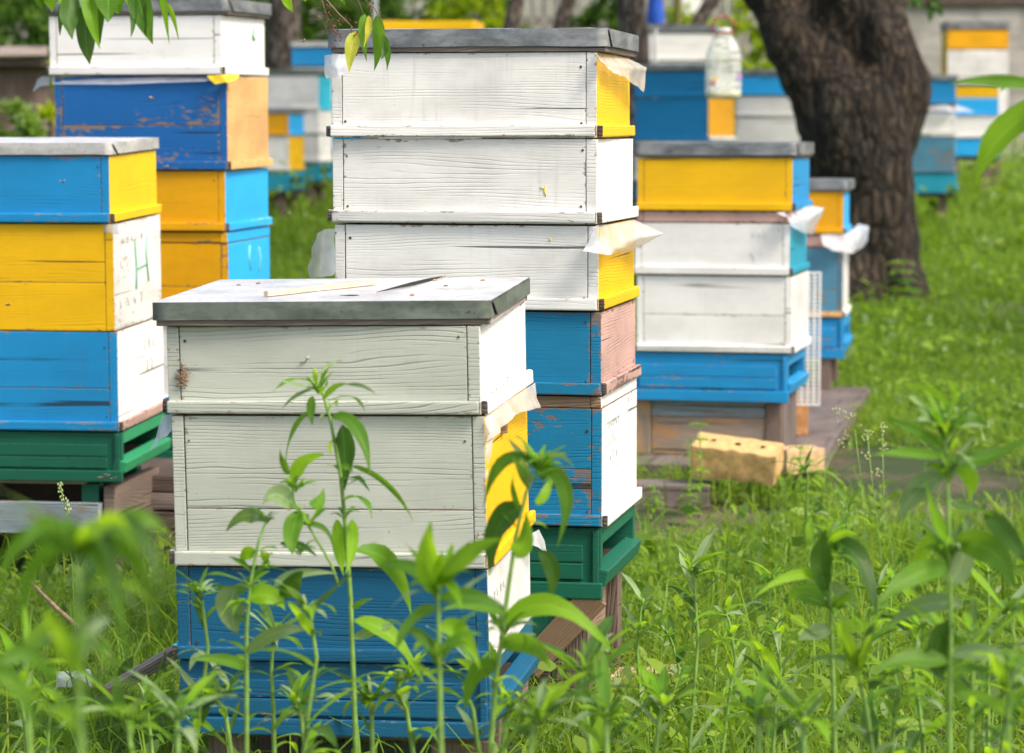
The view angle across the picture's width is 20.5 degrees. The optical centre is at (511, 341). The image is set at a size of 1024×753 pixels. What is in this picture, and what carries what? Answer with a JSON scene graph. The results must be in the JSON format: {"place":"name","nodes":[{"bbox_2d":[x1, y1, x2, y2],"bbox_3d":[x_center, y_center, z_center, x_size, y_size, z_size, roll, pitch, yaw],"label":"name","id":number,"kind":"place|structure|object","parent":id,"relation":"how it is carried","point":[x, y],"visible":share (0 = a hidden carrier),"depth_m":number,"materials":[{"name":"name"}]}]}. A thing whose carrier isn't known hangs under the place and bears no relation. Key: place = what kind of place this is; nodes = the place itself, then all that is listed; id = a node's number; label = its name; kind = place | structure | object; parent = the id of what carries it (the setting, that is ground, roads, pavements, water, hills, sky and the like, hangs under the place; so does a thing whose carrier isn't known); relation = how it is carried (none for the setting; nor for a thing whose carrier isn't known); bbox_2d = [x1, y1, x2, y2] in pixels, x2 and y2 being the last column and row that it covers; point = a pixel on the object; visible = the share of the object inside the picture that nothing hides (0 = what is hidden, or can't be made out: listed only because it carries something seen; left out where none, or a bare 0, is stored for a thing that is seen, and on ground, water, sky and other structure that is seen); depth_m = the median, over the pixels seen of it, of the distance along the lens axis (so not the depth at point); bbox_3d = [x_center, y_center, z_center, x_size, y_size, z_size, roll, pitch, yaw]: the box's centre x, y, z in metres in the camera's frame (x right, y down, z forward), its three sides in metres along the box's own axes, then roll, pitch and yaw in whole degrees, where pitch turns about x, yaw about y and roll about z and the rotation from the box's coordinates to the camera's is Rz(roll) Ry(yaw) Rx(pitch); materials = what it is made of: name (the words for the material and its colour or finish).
{"place":"outdoors","nodes":[
{"label":"outdoors","id":0,"kind":"place"},
{"bbox_2d":[34,0,178,65],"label":"hanging branch","id":1,"kind":"object","parent":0,"point":[86,19],"visible":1,"depth_m":4.31,"materials":[{"name":"green plant"}]},
{"bbox_2d":[318,0,390,71],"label":"hanging branch","id":2,"kind":"object","parent":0,"point":[381,45],"visible":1,"depth_m":4.92,"materials":[{"name":"green plant"}]},
{"bbox_2d":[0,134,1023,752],"bbox_3d":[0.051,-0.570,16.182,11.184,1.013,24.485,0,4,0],"label":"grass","id":3,"kind":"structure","parent":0,"point":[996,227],"depth_m":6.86,"materials":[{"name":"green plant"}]},
{"bbox_2d":[0,203,1023,752],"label":"ground","id":4,"kind":"structure","parent":0,"point":[902,469],"depth_m":8.78,"materials":[{"name":"green plant"}]},
{"bbox_2d":[0,0,50,108],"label":"bush","id":5,"kind":"object","parent":4,"relation":"on","point":[32,15],"visible":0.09,"depth_m":20.43,"materials":[{"name":"green plant"}]},
{"bbox_2d":[0,96,50,136],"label":"bush","id":6,"kind":"object","parent":4,"relation":"on","point":[24,119],"visible":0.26,"depth_m":15.38,"materials":[{"name":"green plant"}]},
{"bbox_2d":[0,46,55,136],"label":"old shed","id":7,"kind":"structure","parent":4,"relation":"on","point":[19,77],"depth_m":17.38,"materials":[{"name":"brown wood"}]},
{"bbox_2d":[0,628,57,752],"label":"leafy weed","id":8,"kind":"object","parent":4,"relation":"on","point":[8,643],"visible":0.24,"depth_m":4.37,"materials":[{"name":"green plant"}]},
{"bbox_2d":[0,645,60,731],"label":"tall weed","id":9,"kind":"object","parent":4,"relation":"on","point":[10,656],"visible":0.94,"depth_m":2.33,"materials":[{"name":"green plant"}]},
{"bbox_2d":[0,606,70,752],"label":"leafy weed","id":10,"kind":"object","parent":4,"relation":"on","point":[38,637],"visible":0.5,"depth_m":3.04,"materials":[{"name":"green plant"}]},
{"bbox_2d":[22,665,117,752],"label":"leafy weed","id":11,"kind":"object","parent":4,"relation":"on","point":[48,698],"visible":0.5,"depth_m":4.55,"materials":[{"name":"green plant"}]},
{"bbox_2d":[0,465,158,581],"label":"hive stand","id":12,"kind":"object","parent":4,"relation":"on","point":[90,501],"visible":0.36,"depth_m":7.01,"materials":[{"name":"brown wood"}]},
{"bbox_2d":[0,137,171,481],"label":"beehive","id":13,"kind":"object","parent":12,"relation":"on","point":[81,371],"visible":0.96,"depth_m":6.94,"materials":[{"name":"wood"}]},
{"bbox_2d":[0,489,171,752],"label":"tall weed","id":14,"kind":"object","parent":4,"relation":"on","point":[102,541],"visible":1,"depth_m":2.11,"materials":[{"name":"green plant"}]},
{"bbox_2d":[59,668,170,752],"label":"leafy weed","id":15,"kind":"object","parent":4,"relation":"on","point":[116,698],"visible":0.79,"depth_m":3.33,"materials":[{"name":"green plant"}]},
{"bbox_2d":[104,646,176,694],"bbox_3d":[-0.656,0.585,5.030,0.143,0.022,0.033,-29,15,-19],"label":"leaning board","id":16,"kind":"object","parent":4,"relation":"on","point":[154,661],"visible":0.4,"depth_m":5.02,"materials":[{"name":"grey wood"}]},
{"bbox_2d":[109,458,174,565],"bbox_3d":[-0.917,0.449,7.493,0.277,0.237,0.426,1,4,8],"label":"board pile","id":17,"kind":"object","parent":4,"relation":"on","point":[162,499],"visible":0.05,"depth_m":7.31,"materials":[{"name":"brown wood"}]},
{"bbox_2d":[107,668,189,752],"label":"leafy weed","id":18,"kind":"object","parent":4,"relation":"on","point":[147,698],"visible":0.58,"depth_m":4.45,"materials":[{"name":"green plant"}]},
{"bbox_2d":[121,666,236,752],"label":"leafy weed","id":19,"kind":"object","parent":4,"relation":"on","point":[179,708],"visible":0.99,"depth_m":3.34,"materials":[{"name":"green plant"}]},
{"bbox_2d":[151,566,251,752],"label":"leafy weed","id":20,"kind":"object","parent":4,"relation":"on","point":[203,617],"visible":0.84,"depth_m":4.05,"materials":[{"name":"green plant"}]},
{"bbox_2d":[172,645,250,752],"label":"leafy weed","id":21,"kind":"object","parent":4,"relation":"on","point":[223,688],"visible":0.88,"depth_m":4.05,"materials":[{"name":"green plant"}]},
{"bbox_2d":[191,451,339,752],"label":"tall weed","id":22,"kind":"object","parent":4,"relation":"on","point":[230,607],"visible":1,"depth_m":3.88,"materials":[{"name":"green plant"}]},
{"bbox_2d":[235,576,302,752],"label":"leafy weed","id":23,"kind":"object","parent":4,"relation":"on","point":[267,616],"visible":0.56,"depth_m":4.15,"materials":[{"name":"green plant"}]},
{"bbox_2d":[265,0,300,68],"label":"tree","id":24,"kind":"object","parent":4,"relation":"on","point":[283,30],"visible":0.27,"depth_m":23.75,"materials":[{"name":"brown plant"}]},
{"bbox_2d":[268,190,301,225],"bbox_3d":[-1.749,-0.884,19.847,0.480,0.339,0.400,1,4,9],"label":"post stand","id":25,"kind":"object","parent":4,"relation":"on","point":[281,198],"visible":0.23,"depth_m":19.64,"materials":[{"name":"brown wood"}]},
{"bbox_2d":[258,108,305,190],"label":"beehive","id":26,"kind":"object","parent":25,"relation":"on","point":[285,121],"visible":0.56,"depth_m":19.58,"materials":[{"name":"wood"}]},
{"bbox_2d":[268,180,329,215],"bbox_3d":[-1.613,-1.007,20.839,0.480,0.347,0.400,1,4,9],"label":"post stand","id":27,"kind":"object","parent":4,"relation":"on","point":[315,188],"visible":0.2,"depth_m":20.73,"materials":[{"name":"brown wood"}]},
{"bbox_2d":[251,69,332,180],"bbox_3d":[-1.612,-1.586,20.796,0.536,0.810,0.467,1,4,9],"label":"beehive","id":28,"kind":"object","parent":27,"relation":"on","point":[310,90],"visible":0.48,"depth_m":20.56,"materials":[{"name":"wood"}]},
{"bbox_2d":[247,0,367,173],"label":"bush","id":29,"kind":"object","parent":4,"relation":"on","point":[348,11],"visible":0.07,"depth_m":24.79,"materials":[{"name":"green plant"}]},
{"bbox_2d":[253,574,375,752],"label":"leafy weed","id":30,"kind":"object","parent":4,"relation":"on","point":[325,730],"visible":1,"depth_m":3.73,"materials":[{"name":"green plant"}]},
{"bbox_2d":[278,664,365,741],"bbox_3d":[-0.284,0.651,3.957,0.130,0.396,0.097,2,5,27],"label":"leafy weed","id":31,"kind":"object","parent":4,"relation":"on","point":[296,696],"visible":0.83,"depth_m":3.95,"materials":[{"name":"green plant"}]},
{"bbox_2d":[239,0,443,134],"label":"bush","id":32,"kind":"object","parent":4,"relation":"on","point":[393,9],"visible":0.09,"depth_m":25.53,"materials":[{"name":"green plant"}]},
{"bbox_2d":[273,360,423,752],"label":"tall weed","id":33,"kind":"object","parent":4,"relation":"on","point":[345,541],"visible":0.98,"depth_m":3.98,"materials":[{"name":"green plant"}]},
{"bbox_2d":[320,666,396,752],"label":"leafy weed","id":34,"kind":"object","parent":4,"relation":"on","point":[368,697],"visible":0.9,"depth_m":4.05,"materials":[{"name":"green plant"}]},
{"bbox_2d":[209,681,527,752],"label":"hive stand","id":35,"kind":"object","parent":4,"relation":"on","point":[217,745],"visible":0.18,"depth_m":4.75,"materials":[{"name":"brown wood"}]},
{"bbox_2d":[150,275,545,739],"bbox_3d":[-0.272,0.266,4.865,0.607,0.728,0.478,0,6,10],"label":"beehive","id":36,"kind":"object","parent":35,"relation":"on","point":[440,371],"visible":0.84,"depth_m":4.65,"materials":[{"name":"wood"}]},
{"bbox_2d":[264,280,377,295],"bbox_3d":[-0.321,-0.091,4.788,0.011,0.009,0.264,6,9,40],"label":"pine stick","id":37,"kind":"object","parent":36,"relation":"on","point":[318,287],"visible":1,"depth_m":4.78,"materials":[{"name":"beige wood"}]},
{"bbox_2d":[6,0,766,155],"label":"board fence","id":38,"kind":"object","parent":4,"relation":"on","point":[543,20],"depth_m":28.82,"materials":[{"name":"grey wood"}]},
{"bbox_2d":[356,652,437,752],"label":"leafy weed","id":39,"kind":"object","parent":4,"relation":"on","point":[400,697],"visible":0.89,"depth_m":4.04,"materials":[{"name":"green plant"}]},
{"bbox_2d":[376,521,503,752],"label":"tall weed","id":40,"kind":"object","parent":4,"relation":"on","point":[432,571],"visible":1,"depth_m":3.23,"materials":[{"name":"green plant"}]},
{"bbox_2d":[413,626,515,752],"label":"leafy weed","id":41,"kind":"object","parent":4,"relation":"on","point":[472,724],"visible":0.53,"depth_m":3.95,"materials":[{"name":"green plant"}]},
{"bbox_2d":[422,0,524,27],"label":"bush","id":42,"kind":"object","parent":4,"relation":"on","point":[493,21],"visible":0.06,"depth_m":24.92,"materials":[{"name":"green plant"}]},
{"bbox_2d":[474,677,537,752],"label":"leafy weed","id":43,"kind":"object","parent":4,"relation":"on","point":[505,742],"visible":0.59,"depth_m":3.95,"materials":[{"name":"green plant"}]},
{"bbox_2d":[442,435,614,752],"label":"tall weed","id":44,"kind":"object","parent":4,"relation":"on","point":[504,516],"visible":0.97,"depth_m":3.63,"materials":[{"name":"green plant"}]},
{"bbox_2d":[492,671,605,752],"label":"leafy weed","id":45,"kind":"object","parent":4,"relation":"on","point":[539,713],"visible":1,"depth_m":3.24,"materials":[{"name":"green plant"}]},
{"bbox_2d":[528,570,621,707],"bbox_3d":[-0.035,0.594,5.765,0.527,0.280,0.444,1,4,11],"label":"hive stand","id":46,"kind":"object","parent":4,"relation":"on","point":[559,632],"visible":0.2,"depth_m":5.53,"materials":[{"name":"brown wood"}]},
{"bbox_2d":[308,28,663,599],"bbox_3d":[-0.053,-0.069,5.703,0.663,1.104,0.522,1,4,11],"label":"beehive","id":47,"kind":"object","parent":46,"relation":"on","point":[493,152],"visible":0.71,"depth_m":5.49,"materials":[{"name":"wood"}]},
{"bbox_2d":[521,615,639,752],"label":"leafy weed","id":48,"kind":"object","parent":4,"relation":"on","point":[592,647],"visible":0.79,"depth_m":3.65,"materials":[{"name":"green plant"}]},
{"bbox_2d":[560,652,654,752],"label":"leafy weed","id":49,"kind":"object","parent":4,"relation":"on","point":[607,713],"visible":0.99,"depth_m":3.45,"materials":[{"name":"green plant"}]},
{"bbox_2d":[569,0,648,36],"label":"bush","id":50,"kind":"object","parent":4,"relation":"on","point":[597,11],"visible":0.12,"depth_m":26.84,"materials":[{"name":"green plant"}]},
{"bbox_2d":[617,0,651,220],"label":"tree","id":51,"kind":"object","parent":4,"relation":"on","point":[631,16],"visible":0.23,"depth_m":18.82,"materials":[{"name":"brown wood"}]},
{"bbox_2d":[599,573,675,715],"bbox_3d":[0.229,0.591,5.260,0.136,0.313,0.124,-3,5,-37],"label":"leafy weed","id":52,"kind":"object","parent":4,"relation":"on","point":[640,600],"visible":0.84,"depth_m":5.26,"materials":[{"name":"green plant"}]},
{"bbox_2d":[646,0,663,140],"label":"blue parasol","id":53,"kind":"object","parent":4,"relation":"on","point":[655,14],"visible":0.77,"depth_m":20.84,"materials":[{"name":"fabric"}]},
{"bbox_2d":[617,663,719,752],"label":"leafy weed","id":54,"kind":"object","parent":4,"relation":"on","point":[656,685],"visible":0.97,"depth_m":3.96,"materials":[{"name":"green plant"}]},
{"bbox_2d":[635,479,710,508],"bbox_3d":[0.448,0.461,8.480,0.295,0.084,0.144,0,4,4],"label":"loose plank","id":55,"kind":"object","parent":4,"relation":"on","point":[674,488],"visible":0.48,"depth_m":8.41,"materials":[{"name":"grey wood"}]},
{"bbox_2d":[653,618,724,720],"bbox_3d":[0.327,0.632,5.366,0.123,0.219,0.130,3,5,36],"label":"leafy weed","id":56,"kind":"object","parent":4,"relation":"on","point":[669,631],"visible":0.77,"depth_m":5.36,"materials":[{"name":"green plant"}]},
{"bbox_2d":[638,530,740,752],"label":"leafy weed","id":57,"kind":"object","parent":4,"relation":"on","point":[691,571],"visible":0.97,"depth_m":4.76,"materials":[{"name":"green plant"}]},
{"bbox_2d":[664,0,765,140],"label":"bush","id":58,"kind":"object","parent":4,"relation":"on","point":[742,26],"visible":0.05,"depth_m":23.72,"materials":[{"name":"green plant"}]},
{"bbox_2d":[670,593,775,752],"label":"leafy weed","id":59,"kind":"object","parent":4,"relation":"on","point":[737,663],"visible":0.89,"depth_m":4.65,"materials":[{"name":"green plant"}]},
{"bbox_2d":[724,38,774,140],"bbox_3d":[1.798,-1.474,20.496,0.509,1.519,0.635,4,6,44],"label":"bush","id":60,"kind":"object","parent":4,"relation":"on","point":[754,57],"visible":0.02,"depth_m":20.43,"materials":[{"name":"green plant"}]},
{"bbox_2d":[636,386,869,485],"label":"plank platform","id":61,"kind":"structure","parent":4,"relation":"on","point":[825,427],"depth_m":10.03,"materials":[{"name":"brown wood"}]},
{"bbox_2d":[637,390,796,453],"bbox_3d":[0.675,0.254,9.315,0.472,0.196,0.390,1,4,13],"label":"hive stand","id":62,"kind":"object","parent":61,"relation":"on","point":[662,426],"visible":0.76,"depth_m":9.15,"materials":[{"name":"brown wood"}]},
{"bbox_2d":[634,141,823,402],"bbox_3d":[0.710,-0.237,9.259,0.578,0.830,0.496,1,4,13],"label":"beehive","id":63,"kind":"object","parent":62,"relation":"on","point":[722,265],"visible":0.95,"depth_m":9.07,"materials":[{"name":"wood"}]},
{"bbox_2d":[689,433,783,486],"bbox_3d":[0.670,0.349,8.449,0.263,0.101,0.129,7,20,13],"label":"brick","id":64,"kind":"object","parent":61,"relation":"on","point":[748,456],"visible":0.95,"depth_m":8.40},
{"bbox_2d":[782,444,825,473],"bbox_3d":[0.887,0.365,8.802,0.134,0.080,0.124,-2,5,-20],"label":"brick","id":65,"kind":"object","parent":61,"relation":"on","point":[817,452],"visible":0.62,"depth_m":8.75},
{"bbox_2d":[797,272,820,405],"bbox_3d":[0.990,-0.009,9.588,0.107,0.453,0.007,1,1,8],"label":"queen excluder","id":66,"kind":"object","parent":61,"relation":"on","point":[813,360],"visible":0.45,"depth_m":9.58,"materials":[{"name":"white plastic"}]},
{"bbox_2d":[803,358,837,389],"bbox_3d":[1.115,0.102,11.703,0.430,0.148,0.440,1,4,10],"label":"hive stand","id":67,"kind":"object","parent":61,"relation":"on","point":[829,371],"visible":0.24,"depth_m":11.46,"materials":[{"name":"brown wood"}]},
{"bbox_2d":[805,178,868,358],"bbox_3d":[1.154,-0.308,11.643,0.597,0.720,0.509,1,4,10],"label":"beehive","id":68,"kind":"object","parent":67,"relation":"on","point":[833,241],"visible":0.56,"depth_m":11.43,"materials":[{"name":"wood"}]},
{"bbox_2d":[701,660,815,752],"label":"leafy weed","id":69,"kind":"object","parent":4,"relation":"on","point":[754,709],"visible":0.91,"depth_m":3.55,"materials":[{"name":"green plant"}]},
{"bbox_2d":[742,560,802,644],"bbox_3d":[0.560,0.583,6.055,0.141,0.240,0.117,0,4,0],"label":"leafy weed","id":70,"kind":"object","parent":4,"relation":"on","point":[775,572],"visible":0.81,"depth_m":6.04,"materials":[{"name":"green plant"}]},
{"bbox_2d":[722,615,825,752],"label":"leafy weed","id":71,"kind":"object","parent":4,"relation":"on","point":[765,652],"visible":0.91,"depth_m":4.44,"materials":[{"name":"green plant"}]},
{"bbox_2d":[747,656,850,752],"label":"leafy weed","id":72,"kind":"object","parent":4,"relation":"on","point":[801,713],"visible":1,"depth_m":3.34,"materials":[{"name":"green plant"}]},
{"bbox_2d":[755,511,879,752],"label":"tall weed","id":73,"kind":"object","parent":4,"relation":"on","point":[830,543],"visible":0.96,"depth_m":3.77,"materials":[{"name":"green plant"}]},
{"bbox_2d":[743,0,944,309],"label":"old tree","id":74,"kind":"object","parent":4,"relation":"on","point":[854,77],"visible":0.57,"depth_m":15.73,"materials":[{"name":"brown plant"}]},
{"bbox_2d":[807,608,921,752],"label":"leafy weed","id":75,"kind":"object","parent":4,"relation":"on","point":[856,657],"visible":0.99,"depth_m":3.54,"materials":[{"name":"green plant"}]},
{"bbox_2d":[810,559,918,752],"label":"leafy weed","id":76,"kind":"object","parent":4,"relation":"on","point":[881,581],"visible":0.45,"depth_m":4.24,"materials":[{"name":"green plant"}]},
{"bbox_2d":[829,628,946,752],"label":"leafy weed","id":77,"kind":"object","parent":4,"relation":"on","point":[895,707],"visible":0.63,"depth_m":3.64,"materials":[{"name":"green plant"}]},
{"bbox_2d":[845,606,968,752],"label":"leafy weed","id":78,"kind":"object","parent":4,"relation":"on","point":[913,736],"visible":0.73,"depth_m":4.04,"materials":[{"name":"green plant"}]},
{"bbox_2d":[915,193,952,233],"bbox_3d":[2.781,-0.835,19.448,0.480,0.373,0.400,1,4,9],"label":"post stand","id":79,"kind":"object","parent":4,"relation":"on","point":[942,204],"visible":0.25,"depth_m":19.23,"materials":[{"name":"brown wood"}]},
{"bbox_2d":[912,75,973,192],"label":"beehive","id":80,"kind":"object","parent":79,"relation":"on","point":[933,164],"visible":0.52,"depth_m":19.17,"materials":[{"name":"wood"}]},
{"bbox_2d":[870,381,1023,752],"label":"tall weed","id":81,"kind":"object","parent":4,"relation":"on","point":[961,548],"visible":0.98,"depth_m":3.32,"materials":[{"name":"green plant"}]},
{"bbox_2d":[899,0,1023,164],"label":"concrete wall","id":82,"kind":"structure","parent":4,"relation":"on","point":[927,35],"depth_m":26.90,"materials":[{"name":"grey concrete"}]},
{"bbox_2d":[927,599,1023,752],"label":"leafy weed","id":83,"kind":"object","parent":4,"relation":"on","point":[961,683],"visible":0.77,"depth_m":3.45,"materials":[{"name":"green plant"}]},
{"bbox_2d":[955,156,996,202],"bbox_3d":[3.465,-1.179,21.729,0.480,0.484,0.400,1,4,9],"label":"post stand","id":84,"kind":"object","parent":4,"relation":"on","point":[987,172],"visible":0.06,"depth_m":21.52,"materials":[{"name":"brown wood"}]},
{"bbox_2d":[931,84,999,155],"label":"beehive","id":85,"kind":"object","parent":84,"relation":"on","point":[978,100],"visible":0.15,"depth_m":21.46,"materials":[{"name":"wood"}]},
{"bbox_2d":[955,138,999,185],"bbox_3d":[3.836,-1.418,23.588,0.480,0.548,0.400,0,4,2],"label":"post stand","id":86,"kind":"object","parent":4,"relation":"on","point":[997,168],"visible":0.01,"depth_m":23.40,"materials":[{"name":"brown wood"}]},
{"bbox_2d":[940,21,1011,116],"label":"beehive","id":87,"kind":"object","parent":86,"relation":"on","point":[971,49],"visible":0.59,"depth_m":23.30,"materials":[{"name":"wood"}]},
{"bbox_2d":[942,548,1022,752],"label":"leafy weed","id":88,"kind":"object","parent":4,"relation":"on","point":[986,569],"visible":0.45,"depth_m":4.14,"materials":[{"name":"green plant"}]},
{"bbox_2d":[951,650,1023,752],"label":"leafy weed","id":89,"kind":"object","parent":4,"relation":"on","point":[1006,710],"visible":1,"depth_m":3.04,"materials":[{"name":"green plant"}]},
{"bbox_2d":[960,568,1023,752],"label":"leafy weed","id":90,"kind":"object","parent":4,"relation":"on","point":[1009,605],"visible":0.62,"depth_m":3.85,"materials":[{"name":"green plant"}]},
{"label":"hive stand","id":91,"kind":"object","parent":4,"relation":"on","visible":0},
{"bbox_2d":[33,0,272,458],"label":"beehive","id":92,"kind":"object","parent":91,"relation":"on","point":[202,115],"visible":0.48,"depth_m":7.91,"materials":[{"name":"wood"}]},
{"bbox_2d":[705,0,741,98],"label":"hanging bottle","id":93,"kind":"object","parent":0,"point":[720,93],"visible":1,"depth_m":12.20,"materials":[{"name":"white plastic"}]},
{"bbox_2d":[947,74,1023,183],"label":"hanging branch","id":94,"kind":"object","parent":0,"point":[1004,130],"visible":1,"depth_m":3.29,"materials":[{"name":"green plant"}]},
{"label":"post stand","id":95,"kind":"object","parent":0,"visible":0},
{"bbox_2d":[289,42,364,149],"bbox_3d":[-1.431,-1.919,22.164,0.535,0.834,0.465,0,4,6],"label":"beehive","id":96,"kind":"object","parent":95,"relation":"on","point":[307,55],"visible":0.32,"depth_m":21.93,"materials":[{"name":"wood"}]},
{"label":"post stand","id":97,"kind":"object","parent":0,"visible":0},
{"bbox_2d":[647,24,717,140],"bbox_3d":[1.305,-1.910,21.655,0.536,1.004,0.466,0,4,4],"label":"beehive","id":98,"kind":"object","parent":97,"relation":"on","point":[683,43],"visible":0.4,"depth_m":21.41,"materials":[{"name":"wood"}]},
{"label":"post stand","id":99,"kind":"object","parent":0,"visible":0},
{"bbox_2d":[634,64,738,199],"bbox_3d":[1.090,-1.318,17.857,0.535,0.849,0.466,2,5,26],"label":"beehive","id":100,"kind":"object","parent":99,"relation":"on","point":[677,105],"visible":0.57,"depth_m":17.66,"materials":[{"name":"wood"}]},
{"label":"post stand","id":101,"kind":"object","parent":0,"visible":0},
{"bbox_2d":[733,69,799,141],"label":"beehive","id":102,"kind":"object","parent":101,"relation":"on","point":[764,112],"visible":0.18,"depth_m":18.36,"materials":[{"name":"wood"}]},
{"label":"post stand","id":103,"kind":"object","parent":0,"visible":0},
{"bbox_2d":[383,20,483,28],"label":"beehive","id":104,"kind":"object","parent":103,"relation":"on","point":[444,24],"visible":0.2,"depth_m":14.93,"materials":[{"name":"yellow paint"}]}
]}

